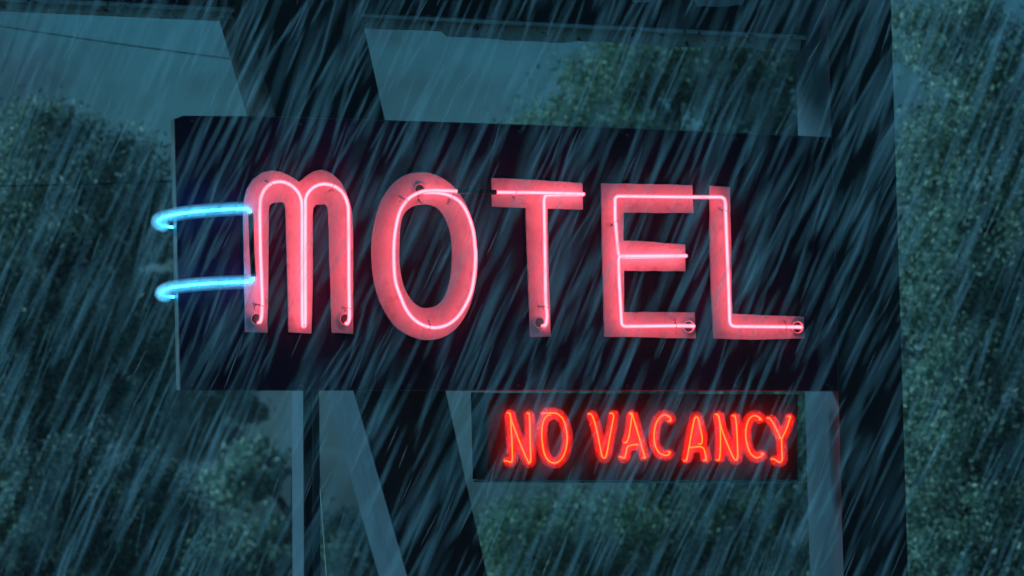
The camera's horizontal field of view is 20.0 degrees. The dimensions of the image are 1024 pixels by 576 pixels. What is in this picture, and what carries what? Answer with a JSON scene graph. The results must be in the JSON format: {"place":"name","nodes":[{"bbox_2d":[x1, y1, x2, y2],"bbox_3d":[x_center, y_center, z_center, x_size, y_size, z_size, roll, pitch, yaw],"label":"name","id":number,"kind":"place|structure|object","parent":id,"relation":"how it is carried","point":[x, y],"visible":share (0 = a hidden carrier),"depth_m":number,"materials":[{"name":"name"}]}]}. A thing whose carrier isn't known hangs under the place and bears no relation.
{"place":"outdoors","nodes":[
{"label":"outdoors","id":0,"kind":"place"},
{"bbox_2d":[0,180,171,186],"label":"overhead cable","id":1,"kind":"object","parent":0,"point":[84,184],"visible":0.39,"depth_m":22.07,"materials":[{"name":"metal"}]},
{"bbox_2d":[0,25,229,58],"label":"overhead cable","id":2,"kind":"object","parent":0,"point":[113,42],"visible":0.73,"depth_m":20.18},
{"bbox_2d":[0,308,1022,447],"bbox_3d":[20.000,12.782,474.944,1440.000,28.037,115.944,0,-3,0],"label":"hills","id":3,"kind":"structure","parent":0,"point":[277,425],"depth_m":431.16,"materials":[{"name":"green plant"}]},
{"bbox_2d":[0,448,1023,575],"bbox_3d":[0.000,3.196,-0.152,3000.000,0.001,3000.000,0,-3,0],"label":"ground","id":4,"kind":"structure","parent":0,"point":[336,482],"depth_m":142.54,"materials":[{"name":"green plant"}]},
{"bbox_2d":[0,85,248,575],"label":"leafy tree","id":5,"kind":"object","parent":4,"relation":"on","point":[146,535],"visible":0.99,"depth_m":32.09,"materials":[{"name":"green plant"}]},
{"bbox_2d":[0,126,275,505],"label":"leafy tree","id":6,"kind":"object","parent":4,"relation":"on","point":[200,432],"visible":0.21,"depth_m":69.06,"materials":[{"name":"green plant"}]},
{"bbox_2d":[167,429,378,575],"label":"leafy tree","id":7,"kind":"object","parent":4,"relation":"on","point":[252,475],"visible":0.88,"depth_m":47.29,"materials":[{"name":"green plant"}]},
{"bbox_2d":[292,391,319,575],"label":"steel column","id":8,"kind":"structure","parent":4,"relation":"on","point":[305,488],"depth_m":14.80,"materials":[{"name":"metal"}]},
{"bbox_2d":[320,482,326,575],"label":"guy wire","id":9,"kind":"object","parent":4,"relation":"on","point":[323,529],"visible":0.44,"depth_m":15.40,"materials":[{"name":"black metal"}]},
{"bbox_2d":[219,0,486,575],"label":"leaning pillar","id":10,"kind":"structure","parent":4,"relation":"on","point":[311,59],"depth_m":13.91,"materials":[{"name":"metal"}]},
{"bbox_2d":[473,42,809,575],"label":"leafy tree","id":11,"kind":"object","parent":4,"relation":"on","point":[718,79],"visible":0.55,"depth_m":35.58,"materials":[{"name":"green plant"}]},
{"bbox_2d":[678,140,1023,514],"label":"leafy tree","id":12,"kind":"object","parent":4,"relation":"on","point":[902,203],"visible":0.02,"depth_m":73.94,"materials":[{"name":"green plant"}]},
{"bbox_2d":[796,0,907,575],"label":"sign post","id":13,"kind":"object","parent":4,"relation":"on","point":[854,423],"visible":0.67,"depth_m":14.60,"materials":[{"name":"metal"}]},
{"bbox_2d":[0,0,805,49],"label":"sign","id":14,"kind":"object","parent":13,"relation":"attached to","point":[770,24],"visible":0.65,"depth_m":14.49,"materials":[{"name":"metal"}]},
{"bbox_2d":[157,116,838,391],"bbox_3d":[-0.013,-0.146,14.032,3.446,1.294,0.226,1,-3,-18],"label":"motel sign","id":15,"kind":"object","parent":13,"relation":"attached to","point":[324,254],"visible":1,"depth_m":13.99,"materials":[{"name":"metal"}]},
{"bbox_2d":[471,392,803,483],"bbox_3d":[0.629,0.741,14.309,1.663,0.450,0.327,1,-3,-18],"label":"vacancy sign","id":16,"kind":"object","parent":15,"relation":"hanging from","point":[541,437],"visible":1,"depth_m":14.18,"materials":[{"name":"metal"}]},
{"bbox_2d":[807,0,1023,575],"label":"leafy tree","id":17,"kind":"object","parent":4,"relation":"on","point":[961,426],"visible":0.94,"depth_m":29.63,"materials":[{"name":"green plant"}]},
{"bbox_2d":[0,0,1023,321],"label":"sky","id":18,"kind":"structure","parent":0,"point":[434,76],"materials":[{"name":"blue"}]}
]}

